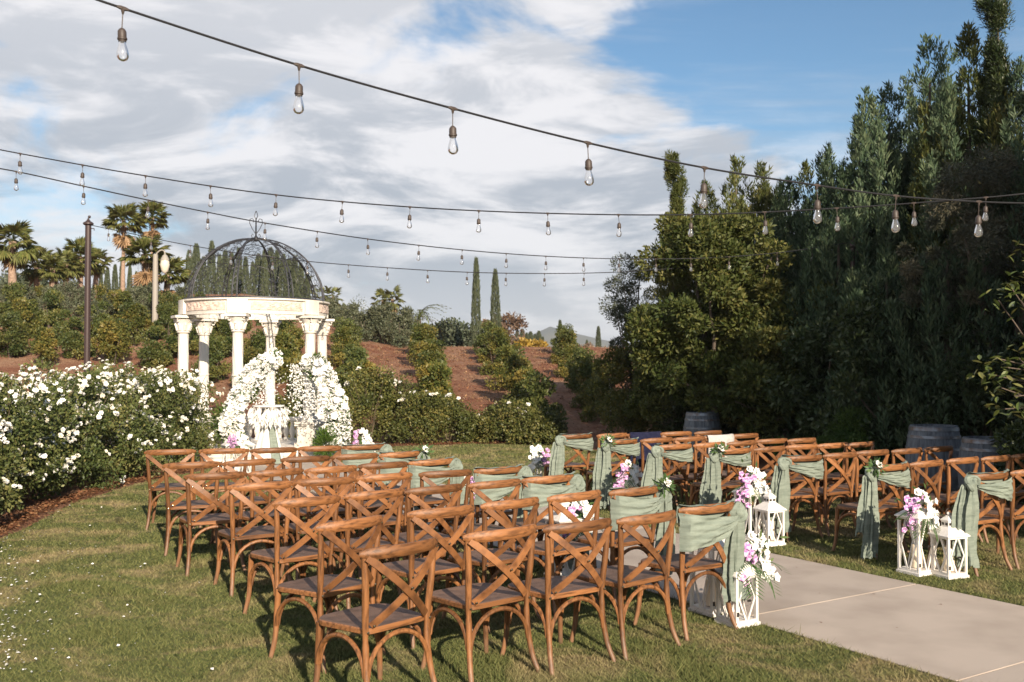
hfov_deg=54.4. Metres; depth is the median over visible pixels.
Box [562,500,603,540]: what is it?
orchid bouquet
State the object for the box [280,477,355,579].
crossback chair
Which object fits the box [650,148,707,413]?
juniper tree
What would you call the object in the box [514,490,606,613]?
crossback chair
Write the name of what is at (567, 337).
hillside bush
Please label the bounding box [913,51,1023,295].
conifer tree
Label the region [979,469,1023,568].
crossback chair
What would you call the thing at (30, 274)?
fan palm
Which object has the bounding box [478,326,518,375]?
hillside bush
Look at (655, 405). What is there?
shrub
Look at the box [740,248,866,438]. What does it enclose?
conifer tree
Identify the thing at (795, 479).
crossback chair
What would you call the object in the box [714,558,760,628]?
white lantern
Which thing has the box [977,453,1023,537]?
crossback chair
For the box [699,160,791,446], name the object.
conifer tree
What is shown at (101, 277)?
cypress tree
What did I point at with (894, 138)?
conifer tree
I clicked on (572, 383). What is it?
hillside bush
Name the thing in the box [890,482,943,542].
orchid bouquet
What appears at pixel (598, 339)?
cypress tree
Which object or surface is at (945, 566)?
candle
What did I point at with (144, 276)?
fan palm
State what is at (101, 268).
fan palm
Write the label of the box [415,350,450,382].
hillside bush
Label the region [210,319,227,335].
hillside bush
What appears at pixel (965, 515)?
chair sash
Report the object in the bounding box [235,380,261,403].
fern tuft
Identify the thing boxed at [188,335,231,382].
hillside bush
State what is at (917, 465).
crossback chair
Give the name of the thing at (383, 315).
hillside bush
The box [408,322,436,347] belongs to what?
hillside bush
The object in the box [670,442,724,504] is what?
crossback chair
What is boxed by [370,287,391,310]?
fan palm
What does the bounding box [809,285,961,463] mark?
shrub
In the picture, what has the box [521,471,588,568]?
chair sash
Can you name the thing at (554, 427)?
rose bush
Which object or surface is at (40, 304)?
hillside bush
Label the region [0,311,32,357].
hillside bush
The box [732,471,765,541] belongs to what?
white lantern
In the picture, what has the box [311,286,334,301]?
fan palm
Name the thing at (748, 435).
crossback chair
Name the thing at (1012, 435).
shrub
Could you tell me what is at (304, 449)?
crossback chair
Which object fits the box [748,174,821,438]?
conifer tree
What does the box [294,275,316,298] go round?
fan palm
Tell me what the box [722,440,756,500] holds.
crossback chair
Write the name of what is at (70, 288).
hillside bush
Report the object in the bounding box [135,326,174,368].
hillside bush
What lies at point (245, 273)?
cypress tree
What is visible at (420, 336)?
hillside bush
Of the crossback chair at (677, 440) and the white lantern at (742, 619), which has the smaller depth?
the white lantern at (742, 619)
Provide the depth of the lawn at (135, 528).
7.15 m
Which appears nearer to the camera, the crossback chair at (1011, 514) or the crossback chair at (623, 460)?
the crossback chair at (1011, 514)
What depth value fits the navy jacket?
13.72 m
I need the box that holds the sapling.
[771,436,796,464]
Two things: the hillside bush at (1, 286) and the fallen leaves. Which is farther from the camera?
the hillside bush at (1, 286)
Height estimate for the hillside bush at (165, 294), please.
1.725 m
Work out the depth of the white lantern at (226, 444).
16.32 m
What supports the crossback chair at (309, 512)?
on the lawn at (135, 528)
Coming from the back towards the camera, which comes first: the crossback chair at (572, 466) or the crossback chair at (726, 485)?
the crossback chair at (572, 466)
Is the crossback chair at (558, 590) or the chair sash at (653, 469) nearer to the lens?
the crossback chair at (558, 590)
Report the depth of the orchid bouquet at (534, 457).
14.20 m
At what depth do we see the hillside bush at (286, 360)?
26.96 m
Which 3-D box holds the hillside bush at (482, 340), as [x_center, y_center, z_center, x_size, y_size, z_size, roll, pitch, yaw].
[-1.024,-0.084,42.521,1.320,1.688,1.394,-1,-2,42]
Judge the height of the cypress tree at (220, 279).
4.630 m
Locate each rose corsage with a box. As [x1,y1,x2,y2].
[412,442,434,457]
[599,433,616,447]
[651,473,676,498]
[709,441,728,457]
[863,457,888,476]
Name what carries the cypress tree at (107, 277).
on the ground at (10, 366)
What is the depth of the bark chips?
36.84 m
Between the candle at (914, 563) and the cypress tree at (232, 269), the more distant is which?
the cypress tree at (232, 269)
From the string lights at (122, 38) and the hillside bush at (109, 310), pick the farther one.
the hillside bush at (109, 310)
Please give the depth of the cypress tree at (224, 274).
75.71 m
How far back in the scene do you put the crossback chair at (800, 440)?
12.67 m
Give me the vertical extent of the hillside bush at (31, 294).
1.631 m
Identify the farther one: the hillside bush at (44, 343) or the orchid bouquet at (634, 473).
the hillside bush at (44, 343)
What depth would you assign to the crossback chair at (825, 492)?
10.65 m
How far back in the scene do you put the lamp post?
41.98 m
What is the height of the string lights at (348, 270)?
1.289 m
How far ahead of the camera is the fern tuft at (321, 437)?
18.40 m
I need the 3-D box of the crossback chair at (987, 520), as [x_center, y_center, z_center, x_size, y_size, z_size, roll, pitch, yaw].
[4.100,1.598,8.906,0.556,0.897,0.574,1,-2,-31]
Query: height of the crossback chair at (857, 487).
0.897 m
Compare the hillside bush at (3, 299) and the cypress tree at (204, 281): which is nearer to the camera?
the hillside bush at (3, 299)
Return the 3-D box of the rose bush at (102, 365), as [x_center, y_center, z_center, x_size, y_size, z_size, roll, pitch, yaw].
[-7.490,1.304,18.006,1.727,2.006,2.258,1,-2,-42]
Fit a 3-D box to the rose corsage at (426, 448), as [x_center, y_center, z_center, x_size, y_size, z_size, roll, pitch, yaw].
[-0.964,1.215,10.938,0.281,0.216,0.192,0,-1,-20]
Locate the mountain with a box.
[533,327,628,347]
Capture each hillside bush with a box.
[0,281,34,317]
[0,282,7,301]
[0,295,9,314]
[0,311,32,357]
[2,296,44,339]
[13,281,37,301]
[30,326,60,366]
[33,284,45,303]
[33,300,43,316]
[35,287,66,327]
[37,284,70,312]
[42,308,76,343]
[56,316,102,358]
[57,279,81,309]
[69,286,97,317]
[76,299,111,339]
[78,299,105,322]
[91,282,112,312]
[91,318,135,363]
[101,289,136,326]
[101,293,115,316]
[117,302,153,345]
[124,283,151,314]
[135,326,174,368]
[143,281,161,313]
[145,289,177,324]
[151,302,177,338]
[158,292,177,307]
[159,318,198,356]
[168,305,215,345]
[170,285,188,304]
[175,290,205,306]
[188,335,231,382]
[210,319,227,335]
[211,319,232,357]
[229,346,265,390]
[243,320,265,354]
[262,331,301,383]
[263,320,299,350]
[275,354,316,414]
[282,325,304,368]
[324,296,338,327]
[327,324,366,367]
[328,316,361,353]
[332,302,364,333]
[334,343,368,375]
[337,346,368,393]
[340,358,379,415]
[354,306,384,341]
[362,301,405,345]
[380,305,419,347]
[406,324,448,363]
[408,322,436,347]
[411,339,445,369]
[413,362,457,399]
[414,359,459,426]
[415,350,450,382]
[473,319,496,354]
[476,326,505,362]
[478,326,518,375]
[484,342,525,391]
[502,354,532,395]
[503,365,542,407]
[515,370,567,439]
[549,323,575,351]
[549,328,580,363]
[553,346,581,377]
[563,347,596,393]
[569,355,606,408]
[578,372,625,421]
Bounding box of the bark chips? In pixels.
[148,323,653,442]
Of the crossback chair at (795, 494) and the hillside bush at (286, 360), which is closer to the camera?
the crossback chair at (795, 494)
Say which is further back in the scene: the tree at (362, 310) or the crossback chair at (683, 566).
the tree at (362, 310)
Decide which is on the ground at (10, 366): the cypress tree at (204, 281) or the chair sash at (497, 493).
the cypress tree at (204, 281)
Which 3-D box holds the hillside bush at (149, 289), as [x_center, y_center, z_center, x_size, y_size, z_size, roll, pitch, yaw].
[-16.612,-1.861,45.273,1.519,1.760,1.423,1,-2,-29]
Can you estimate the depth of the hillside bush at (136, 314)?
39.51 m
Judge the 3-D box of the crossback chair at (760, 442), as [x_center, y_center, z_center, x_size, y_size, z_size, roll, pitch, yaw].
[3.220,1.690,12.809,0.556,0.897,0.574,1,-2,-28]
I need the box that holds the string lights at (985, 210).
[0,149,1023,236]
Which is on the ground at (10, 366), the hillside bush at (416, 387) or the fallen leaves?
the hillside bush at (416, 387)
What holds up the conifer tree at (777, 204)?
on the ground at (10, 366)
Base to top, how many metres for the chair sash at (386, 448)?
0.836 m
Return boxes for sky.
[0,0,1023,342]
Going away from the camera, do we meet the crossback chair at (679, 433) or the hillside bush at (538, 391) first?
the crossback chair at (679, 433)
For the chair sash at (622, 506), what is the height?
0.752 m
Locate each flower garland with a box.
[218,347,283,448]
[279,353,352,454]
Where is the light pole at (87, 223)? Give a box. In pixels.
[83,215,94,372]
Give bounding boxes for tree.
[0,268,62,286]
[24,282,84,293]
[99,273,103,287]
[104,269,111,292]
[111,264,118,290]
[118,261,125,289]
[126,266,132,290]
[184,249,195,293]
[192,243,202,292]
[197,256,208,293]
[207,240,215,293]
[214,253,223,293]
[220,249,230,293]
[228,253,235,293]
[233,247,242,293]
[240,255,250,294]
[249,261,256,294]
[252,254,261,295]
[260,250,268,295]
[264,246,276,295]
[272,250,279,295]
[277,253,289,296]
[285,257,294,295]
[289,254,299,297]
[298,262,304,297]
[303,271,310,297]
[331,297,367,313]
[331,310,406,344]
[431,317,483,346]
[471,257,481,345]
[490,268,501,327]
[494,311,528,343]
[528,331,532,339]
[536,331,541,340]
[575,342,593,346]
[595,326,601,346]
[598,252,657,395]
[621,206,798,428]
[628,205,692,443]
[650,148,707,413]
[650,178,753,423]
[683,153,770,415]
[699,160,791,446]
[708,279,839,446]
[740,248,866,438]
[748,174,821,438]
[768,140,870,437]
[768,159,831,272]
[776,113,914,437]
[781,203,900,441]
[804,80,954,411]
[821,33,1022,411]
[822,244,941,480]
[823,108,918,448]
[855,69,935,265]
[881,224,1023,462]
[895,142,1023,427]
[897,18,1023,328]
[902,41,988,261]
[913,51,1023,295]
[935,0,1023,316]
[959,55,1023,431]
[966,240,1023,422]
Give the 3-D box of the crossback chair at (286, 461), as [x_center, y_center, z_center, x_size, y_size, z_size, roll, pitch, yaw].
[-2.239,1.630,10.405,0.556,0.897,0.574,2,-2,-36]
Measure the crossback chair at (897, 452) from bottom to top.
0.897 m
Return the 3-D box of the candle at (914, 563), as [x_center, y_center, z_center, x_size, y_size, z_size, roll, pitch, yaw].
[3.544,1.879,8.709,0.088,0.200,0.087,0,-1,0]
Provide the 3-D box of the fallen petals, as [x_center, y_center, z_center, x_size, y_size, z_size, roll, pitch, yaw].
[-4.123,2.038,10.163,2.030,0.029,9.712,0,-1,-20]
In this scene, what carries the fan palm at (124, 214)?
on the ground at (10, 366)
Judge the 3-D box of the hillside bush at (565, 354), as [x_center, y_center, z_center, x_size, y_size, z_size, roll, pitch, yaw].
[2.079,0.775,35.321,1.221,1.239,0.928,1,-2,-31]
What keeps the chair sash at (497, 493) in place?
attached to the crossback chair at (477, 509)
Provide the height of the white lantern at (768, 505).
0.582 m
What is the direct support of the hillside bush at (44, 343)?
on the ground at (10, 366)
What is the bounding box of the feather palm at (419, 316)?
[397,304,451,340]
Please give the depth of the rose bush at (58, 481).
13.16 m
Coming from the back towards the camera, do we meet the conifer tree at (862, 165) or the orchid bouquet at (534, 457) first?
the conifer tree at (862, 165)
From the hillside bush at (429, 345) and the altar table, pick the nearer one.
the altar table
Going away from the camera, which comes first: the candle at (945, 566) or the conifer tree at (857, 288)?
the candle at (945, 566)
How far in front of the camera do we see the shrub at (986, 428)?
14.41 m
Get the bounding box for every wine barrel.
[683,411,720,456]
[905,424,960,494]
[958,436,1011,508]
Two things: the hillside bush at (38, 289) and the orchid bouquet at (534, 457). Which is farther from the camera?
the hillside bush at (38, 289)
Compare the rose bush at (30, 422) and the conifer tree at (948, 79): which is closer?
the rose bush at (30, 422)
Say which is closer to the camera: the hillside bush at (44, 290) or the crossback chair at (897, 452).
the crossback chair at (897, 452)
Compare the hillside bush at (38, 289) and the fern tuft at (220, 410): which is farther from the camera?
the hillside bush at (38, 289)
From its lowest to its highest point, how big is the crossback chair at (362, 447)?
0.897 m
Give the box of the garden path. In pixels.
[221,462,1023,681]
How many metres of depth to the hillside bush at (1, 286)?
48.94 m
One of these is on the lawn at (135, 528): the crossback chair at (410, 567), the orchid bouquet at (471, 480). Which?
the crossback chair at (410, 567)
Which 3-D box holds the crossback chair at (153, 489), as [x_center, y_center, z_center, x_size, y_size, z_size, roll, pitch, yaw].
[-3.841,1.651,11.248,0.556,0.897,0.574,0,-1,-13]
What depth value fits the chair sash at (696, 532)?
6.75 m
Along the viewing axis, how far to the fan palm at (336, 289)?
112.22 m
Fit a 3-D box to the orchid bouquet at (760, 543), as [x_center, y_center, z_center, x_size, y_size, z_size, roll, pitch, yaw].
[1.711,1.559,7.033,0.579,0.472,0.381,1,-2,-26]
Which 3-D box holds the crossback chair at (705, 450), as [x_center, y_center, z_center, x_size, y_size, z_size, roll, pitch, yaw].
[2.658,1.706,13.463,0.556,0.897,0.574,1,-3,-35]
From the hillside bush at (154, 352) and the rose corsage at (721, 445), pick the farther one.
the hillside bush at (154, 352)
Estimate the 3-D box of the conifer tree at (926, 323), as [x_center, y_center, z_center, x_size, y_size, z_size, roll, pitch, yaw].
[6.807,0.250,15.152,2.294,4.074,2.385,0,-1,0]
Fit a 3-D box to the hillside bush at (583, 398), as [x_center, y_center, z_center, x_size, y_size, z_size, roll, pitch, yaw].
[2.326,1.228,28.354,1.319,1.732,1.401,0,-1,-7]
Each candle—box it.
[706,578,715,605]
[765,520,773,539]
[911,544,921,567]
[943,547,954,570]
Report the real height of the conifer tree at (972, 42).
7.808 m
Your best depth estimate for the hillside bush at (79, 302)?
44.61 m
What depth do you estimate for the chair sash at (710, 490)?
11.05 m
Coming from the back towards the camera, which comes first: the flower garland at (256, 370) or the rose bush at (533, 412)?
the rose bush at (533, 412)
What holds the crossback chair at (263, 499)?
on the lawn at (135, 528)
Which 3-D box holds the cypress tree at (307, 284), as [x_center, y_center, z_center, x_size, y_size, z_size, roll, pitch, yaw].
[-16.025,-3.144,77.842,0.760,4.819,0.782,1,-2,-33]
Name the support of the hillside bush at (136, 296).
on the ground at (10, 366)
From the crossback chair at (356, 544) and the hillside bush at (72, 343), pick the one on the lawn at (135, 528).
the crossback chair at (356, 544)
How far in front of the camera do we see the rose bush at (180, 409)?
17.43 m
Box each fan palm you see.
[0,219,47,284]
[16,243,55,298]
[31,254,72,289]
[48,246,84,293]
[62,236,104,293]
[81,248,115,293]
[100,203,148,291]
[115,233,174,293]
[134,200,172,253]
[148,256,193,296]
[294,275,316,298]
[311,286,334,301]
[324,285,343,306]
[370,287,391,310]
[381,284,405,311]
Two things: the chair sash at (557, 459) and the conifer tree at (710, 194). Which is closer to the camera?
the chair sash at (557, 459)
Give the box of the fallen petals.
[0,499,213,671]
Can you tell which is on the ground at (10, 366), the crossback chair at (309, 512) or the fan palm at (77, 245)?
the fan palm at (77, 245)
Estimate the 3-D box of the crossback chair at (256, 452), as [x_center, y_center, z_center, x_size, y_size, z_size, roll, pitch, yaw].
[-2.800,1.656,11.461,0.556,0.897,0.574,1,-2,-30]
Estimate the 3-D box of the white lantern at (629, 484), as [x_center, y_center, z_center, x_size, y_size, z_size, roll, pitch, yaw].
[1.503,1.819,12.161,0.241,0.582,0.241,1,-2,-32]
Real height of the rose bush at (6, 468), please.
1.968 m
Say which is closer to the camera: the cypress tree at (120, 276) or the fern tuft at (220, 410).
the fern tuft at (220, 410)
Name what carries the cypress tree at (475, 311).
on the ground at (10, 366)
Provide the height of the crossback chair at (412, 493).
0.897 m
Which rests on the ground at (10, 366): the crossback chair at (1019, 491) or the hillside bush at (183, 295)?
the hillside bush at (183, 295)
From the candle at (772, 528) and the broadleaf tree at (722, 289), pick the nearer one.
the candle at (772, 528)
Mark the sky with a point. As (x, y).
(706, 82)
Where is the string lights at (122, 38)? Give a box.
[96,0,1023,236]
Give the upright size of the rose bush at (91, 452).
1.919 m
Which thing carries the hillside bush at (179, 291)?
on the ground at (10, 366)
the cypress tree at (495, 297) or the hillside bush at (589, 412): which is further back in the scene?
the cypress tree at (495, 297)
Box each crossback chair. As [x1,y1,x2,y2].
[144,449,196,529]
[162,461,221,555]
[175,471,247,576]
[198,448,249,528]
[209,458,275,550]
[213,481,294,596]
[227,468,303,562]
[243,495,340,614]
[245,447,296,496]
[266,455,329,526]
[268,515,386,673]
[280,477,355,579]
[288,465,357,565]
[293,445,341,516]
[312,488,405,608]
[313,537,438,681]
[317,453,378,520]
[331,444,383,499]
[337,472,412,579]
[341,461,407,538]
[363,451,419,527]
[375,505,474,648]
[379,483,462,584]
[388,458,452,526]
[398,469,471,560]
[420,524,540,681]
[437,478,521,583]
[442,497,540,632]
[452,466,521,547]
[498,474,574,570]
[500,518,615,676]
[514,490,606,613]
[544,433,591,490]
[569,510,680,660]
[575,485,661,604]
[580,433,626,487]
[586,438,637,510]
[614,433,630,487]
[624,437,674,503]
[633,501,738,640]
[638,444,691,504]
[660,431,691,487]
[662,436,705,505]
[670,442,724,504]
[676,430,722,489]
[681,436,733,498]
[690,448,749,506]
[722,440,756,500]
[723,433,758,495]
[725,446,785,525]
[735,438,787,479]
[754,454,823,541]
[765,444,819,519]
[766,437,816,508]
[790,442,847,515]
[791,452,860,535]
[817,441,874,516]
[824,449,891,528]
[832,463,909,559]
[877,447,924,528]
[878,459,946,546]
[890,445,952,518]
[909,456,982,545]
[926,471,1012,576]
[944,454,1010,542]
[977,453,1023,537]
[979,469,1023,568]
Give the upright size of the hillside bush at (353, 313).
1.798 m
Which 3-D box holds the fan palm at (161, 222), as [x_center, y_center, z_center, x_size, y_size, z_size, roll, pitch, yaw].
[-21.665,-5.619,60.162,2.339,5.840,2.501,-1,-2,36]
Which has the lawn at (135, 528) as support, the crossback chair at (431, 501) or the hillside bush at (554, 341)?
the crossback chair at (431, 501)
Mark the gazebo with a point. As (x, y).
(237, 311)
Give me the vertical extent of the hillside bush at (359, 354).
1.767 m
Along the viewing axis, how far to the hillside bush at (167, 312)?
40.44 m
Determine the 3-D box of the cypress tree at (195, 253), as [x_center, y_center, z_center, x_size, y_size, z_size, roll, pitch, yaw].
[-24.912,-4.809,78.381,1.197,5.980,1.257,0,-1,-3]
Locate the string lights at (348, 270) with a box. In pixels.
[91,225,684,285]
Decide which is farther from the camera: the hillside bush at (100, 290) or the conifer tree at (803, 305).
the hillside bush at (100, 290)
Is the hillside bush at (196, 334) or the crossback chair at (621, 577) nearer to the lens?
the crossback chair at (621, 577)
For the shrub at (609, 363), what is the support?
on the ground at (10, 366)
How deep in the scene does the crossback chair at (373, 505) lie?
9.55 m
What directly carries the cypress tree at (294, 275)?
on the ground at (10, 366)
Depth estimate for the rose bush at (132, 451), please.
15.28 m
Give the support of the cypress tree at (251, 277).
on the ground at (10, 366)
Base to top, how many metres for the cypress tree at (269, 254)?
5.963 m
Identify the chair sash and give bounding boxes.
[342,442,396,499]
[379,450,431,509]
[407,456,464,538]
[473,464,538,543]
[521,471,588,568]
[548,432,593,485]
[592,437,639,508]
[608,482,675,574]
[640,442,692,512]
[677,498,750,604]
[699,446,751,516]
[769,453,823,533]
[855,460,910,558]
[951,469,1012,569]
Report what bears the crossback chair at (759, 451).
on the lawn at (135, 528)
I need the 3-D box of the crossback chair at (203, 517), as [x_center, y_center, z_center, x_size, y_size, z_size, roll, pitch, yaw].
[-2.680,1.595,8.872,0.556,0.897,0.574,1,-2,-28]
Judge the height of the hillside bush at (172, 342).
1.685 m
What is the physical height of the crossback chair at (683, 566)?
0.897 m
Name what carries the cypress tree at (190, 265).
on the ground at (10, 366)
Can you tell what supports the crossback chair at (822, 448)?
on the lawn at (135, 528)
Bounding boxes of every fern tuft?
[209,400,234,441]
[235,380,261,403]
[303,351,327,381]
[310,425,339,462]
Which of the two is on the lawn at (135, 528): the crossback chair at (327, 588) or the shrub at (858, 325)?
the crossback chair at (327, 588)
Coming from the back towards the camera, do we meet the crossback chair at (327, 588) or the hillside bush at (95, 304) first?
the hillside bush at (95, 304)
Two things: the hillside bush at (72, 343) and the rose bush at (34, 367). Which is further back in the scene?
the hillside bush at (72, 343)
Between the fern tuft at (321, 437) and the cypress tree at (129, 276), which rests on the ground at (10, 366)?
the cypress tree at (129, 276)
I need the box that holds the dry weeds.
[169,320,649,441]
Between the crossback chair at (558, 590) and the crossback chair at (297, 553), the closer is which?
the crossback chair at (558, 590)
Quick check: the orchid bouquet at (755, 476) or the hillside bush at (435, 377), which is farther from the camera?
the hillside bush at (435, 377)
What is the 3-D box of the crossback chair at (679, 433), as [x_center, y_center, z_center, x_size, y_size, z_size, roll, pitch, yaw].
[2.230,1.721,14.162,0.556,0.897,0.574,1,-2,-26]
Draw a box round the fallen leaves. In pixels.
[0,440,551,534]
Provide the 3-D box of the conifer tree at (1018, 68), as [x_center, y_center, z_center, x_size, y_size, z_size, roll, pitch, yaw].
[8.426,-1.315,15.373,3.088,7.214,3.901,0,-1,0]
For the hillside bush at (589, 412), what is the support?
on the ground at (10, 366)
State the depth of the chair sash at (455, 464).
9.87 m
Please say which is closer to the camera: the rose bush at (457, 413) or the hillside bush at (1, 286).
the rose bush at (457, 413)
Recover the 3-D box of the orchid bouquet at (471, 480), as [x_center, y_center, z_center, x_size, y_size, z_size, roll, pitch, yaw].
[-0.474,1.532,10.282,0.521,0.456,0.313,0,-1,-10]
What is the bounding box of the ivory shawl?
[705,434,733,457]
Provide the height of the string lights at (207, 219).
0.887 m
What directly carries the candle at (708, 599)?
on the white lantern at (701, 607)
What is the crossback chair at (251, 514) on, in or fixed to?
on the lawn at (135, 528)
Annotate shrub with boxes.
[514,337,549,346]
[585,345,662,446]
[621,333,719,443]
[653,374,770,451]
[760,312,873,471]
[808,404,873,482]
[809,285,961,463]
[907,311,1023,440]
[988,417,1023,504]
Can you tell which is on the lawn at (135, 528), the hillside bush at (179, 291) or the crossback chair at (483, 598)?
the crossback chair at (483, 598)
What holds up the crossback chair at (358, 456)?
on the lawn at (135, 528)
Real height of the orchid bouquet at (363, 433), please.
0.446 m
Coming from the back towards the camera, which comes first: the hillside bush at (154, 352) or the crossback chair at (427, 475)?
the hillside bush at (154, 352)
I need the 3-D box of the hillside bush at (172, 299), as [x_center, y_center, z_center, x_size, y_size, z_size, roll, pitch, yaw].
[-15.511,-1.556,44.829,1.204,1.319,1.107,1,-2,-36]
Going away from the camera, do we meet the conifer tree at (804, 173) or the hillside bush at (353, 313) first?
the conifer tree at (804, 173)
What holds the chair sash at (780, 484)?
attached to the crossback chair at (795, 494)
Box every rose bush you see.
[0,371,87,501]
[0,372,70,515]
[0,420,22,514]
[0,476,9,508]
[4,357,95,470]
[6,362,125,491]
[58,361,161,481]
[68,358,145,461]
[85,361,181,478]
[116,365,214,464]
[134,368,224,461]
[279,382,316,437]
[344,363,397,443]
[365,373,419,440]
[384,389,455,444]
[420,393,480,443]
[450,410,500,442]
[476,392,526,442]
[501,401,548,443]
[517,407,568,445]
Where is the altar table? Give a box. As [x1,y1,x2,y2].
[247,405,290,463]
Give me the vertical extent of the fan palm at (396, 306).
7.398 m
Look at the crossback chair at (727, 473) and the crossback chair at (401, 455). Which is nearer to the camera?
the crossback chair at (401, 455)
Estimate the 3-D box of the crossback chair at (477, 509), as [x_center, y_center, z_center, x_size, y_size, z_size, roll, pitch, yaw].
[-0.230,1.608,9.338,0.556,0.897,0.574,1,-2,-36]
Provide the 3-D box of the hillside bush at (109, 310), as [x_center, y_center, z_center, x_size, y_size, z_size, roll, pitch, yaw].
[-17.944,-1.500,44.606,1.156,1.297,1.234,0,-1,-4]
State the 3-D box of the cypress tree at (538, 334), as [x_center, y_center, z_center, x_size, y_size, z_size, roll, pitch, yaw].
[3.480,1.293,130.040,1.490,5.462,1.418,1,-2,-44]
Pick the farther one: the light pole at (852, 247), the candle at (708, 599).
the light pole at (852, 247)
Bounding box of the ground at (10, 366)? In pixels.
[0,294,1022,537]
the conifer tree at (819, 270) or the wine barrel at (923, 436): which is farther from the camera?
the conifer tree at (819, 270)
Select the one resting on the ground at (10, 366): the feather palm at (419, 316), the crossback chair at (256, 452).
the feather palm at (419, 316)
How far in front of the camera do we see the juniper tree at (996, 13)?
16.21 m
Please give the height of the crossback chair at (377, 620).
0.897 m
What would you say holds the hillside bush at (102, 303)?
on the ground at (10, 366)
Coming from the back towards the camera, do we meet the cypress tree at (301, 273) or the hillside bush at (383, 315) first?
the cypress tree at (301, 273)
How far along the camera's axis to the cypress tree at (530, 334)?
149.86 m
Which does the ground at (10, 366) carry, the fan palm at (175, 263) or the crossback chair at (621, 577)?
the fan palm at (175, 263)
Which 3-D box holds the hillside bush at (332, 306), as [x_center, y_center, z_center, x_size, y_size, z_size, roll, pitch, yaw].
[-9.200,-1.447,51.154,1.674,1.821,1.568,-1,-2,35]
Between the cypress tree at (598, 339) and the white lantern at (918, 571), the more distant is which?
the cypress tree at (598, 339)
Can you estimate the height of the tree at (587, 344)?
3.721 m
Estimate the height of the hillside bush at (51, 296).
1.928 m
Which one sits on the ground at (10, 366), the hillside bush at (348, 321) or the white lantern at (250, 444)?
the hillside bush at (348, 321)
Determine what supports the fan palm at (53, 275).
on the ground at (10, 366)
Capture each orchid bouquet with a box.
[224,429,251,458]
[348,428,372,444]
[464,476,474,501]
[522,442,550,472]
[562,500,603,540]
[606,457,642,487]
[721,529,788,599]
[727,456,777,507]
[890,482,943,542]
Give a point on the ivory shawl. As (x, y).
(726, 438)
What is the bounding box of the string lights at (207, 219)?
[0,168,848,271]
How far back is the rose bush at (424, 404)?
22.68 m
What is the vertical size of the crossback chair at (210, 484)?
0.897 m
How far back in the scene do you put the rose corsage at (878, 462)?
9.25 m
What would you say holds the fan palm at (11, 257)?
on the ground at (10, 366)
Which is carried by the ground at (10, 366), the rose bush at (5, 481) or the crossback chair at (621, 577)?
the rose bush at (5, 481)
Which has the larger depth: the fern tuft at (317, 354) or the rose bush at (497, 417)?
the rose bush at (497, 417)
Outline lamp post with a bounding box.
[152,249,169,321]
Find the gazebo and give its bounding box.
[168,211,336,461]
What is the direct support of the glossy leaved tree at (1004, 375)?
on the lawn at (135, 528)
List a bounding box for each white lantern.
[221,431,239,471]
[235,431,254,472]
[527,453,547,475]
[543,502,583,575]
[624,479,634,487]
[688,539,733,617]
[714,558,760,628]
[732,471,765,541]
[753,487,786,546]
[894,493,938,576]
[927,508,969,579]
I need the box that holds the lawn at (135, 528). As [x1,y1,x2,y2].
[0,444,1023,681]
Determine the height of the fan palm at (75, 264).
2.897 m
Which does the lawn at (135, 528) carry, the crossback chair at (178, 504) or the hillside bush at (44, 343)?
the crossback chair at (178, 504)
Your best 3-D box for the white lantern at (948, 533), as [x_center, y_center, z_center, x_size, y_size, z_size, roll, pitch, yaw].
[3.766,1.735,8.581,0.241,0.582,0.241,0,-1,-20]
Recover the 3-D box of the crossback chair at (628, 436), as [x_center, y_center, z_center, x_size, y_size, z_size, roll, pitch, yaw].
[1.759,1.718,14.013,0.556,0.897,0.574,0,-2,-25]
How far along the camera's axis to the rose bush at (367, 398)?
22.86 m
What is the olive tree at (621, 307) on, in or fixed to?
on the ground at (10, 366)
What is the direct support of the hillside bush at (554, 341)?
on the ground at (10, 366)
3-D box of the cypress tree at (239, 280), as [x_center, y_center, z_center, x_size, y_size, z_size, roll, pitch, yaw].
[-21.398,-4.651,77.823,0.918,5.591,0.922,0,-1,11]
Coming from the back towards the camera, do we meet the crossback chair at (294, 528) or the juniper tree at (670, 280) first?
the juniper tree at (670, 280)
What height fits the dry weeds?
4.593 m
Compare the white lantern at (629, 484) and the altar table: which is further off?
the altar table
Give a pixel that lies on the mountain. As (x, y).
(548, 333)
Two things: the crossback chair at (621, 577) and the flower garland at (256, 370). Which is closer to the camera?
the crossback chair at (621, 577)
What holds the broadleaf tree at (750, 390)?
on the ground at (10, 366)
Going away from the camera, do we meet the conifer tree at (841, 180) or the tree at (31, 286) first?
the conifer tree at (841, 180)
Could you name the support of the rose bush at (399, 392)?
on the ground at (10, 366)
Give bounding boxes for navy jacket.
[628,431,660,466]
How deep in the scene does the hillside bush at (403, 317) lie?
45.80 m
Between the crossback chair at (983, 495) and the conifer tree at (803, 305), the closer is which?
the crossback chair at (983, 495)
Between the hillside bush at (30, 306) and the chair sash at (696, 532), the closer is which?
the chair sash at (696, 532)
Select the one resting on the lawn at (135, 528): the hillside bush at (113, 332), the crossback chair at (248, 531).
the crossback chair at (248, 531)
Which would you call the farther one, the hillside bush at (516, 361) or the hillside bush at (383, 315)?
the hillside bush at (383, 315)

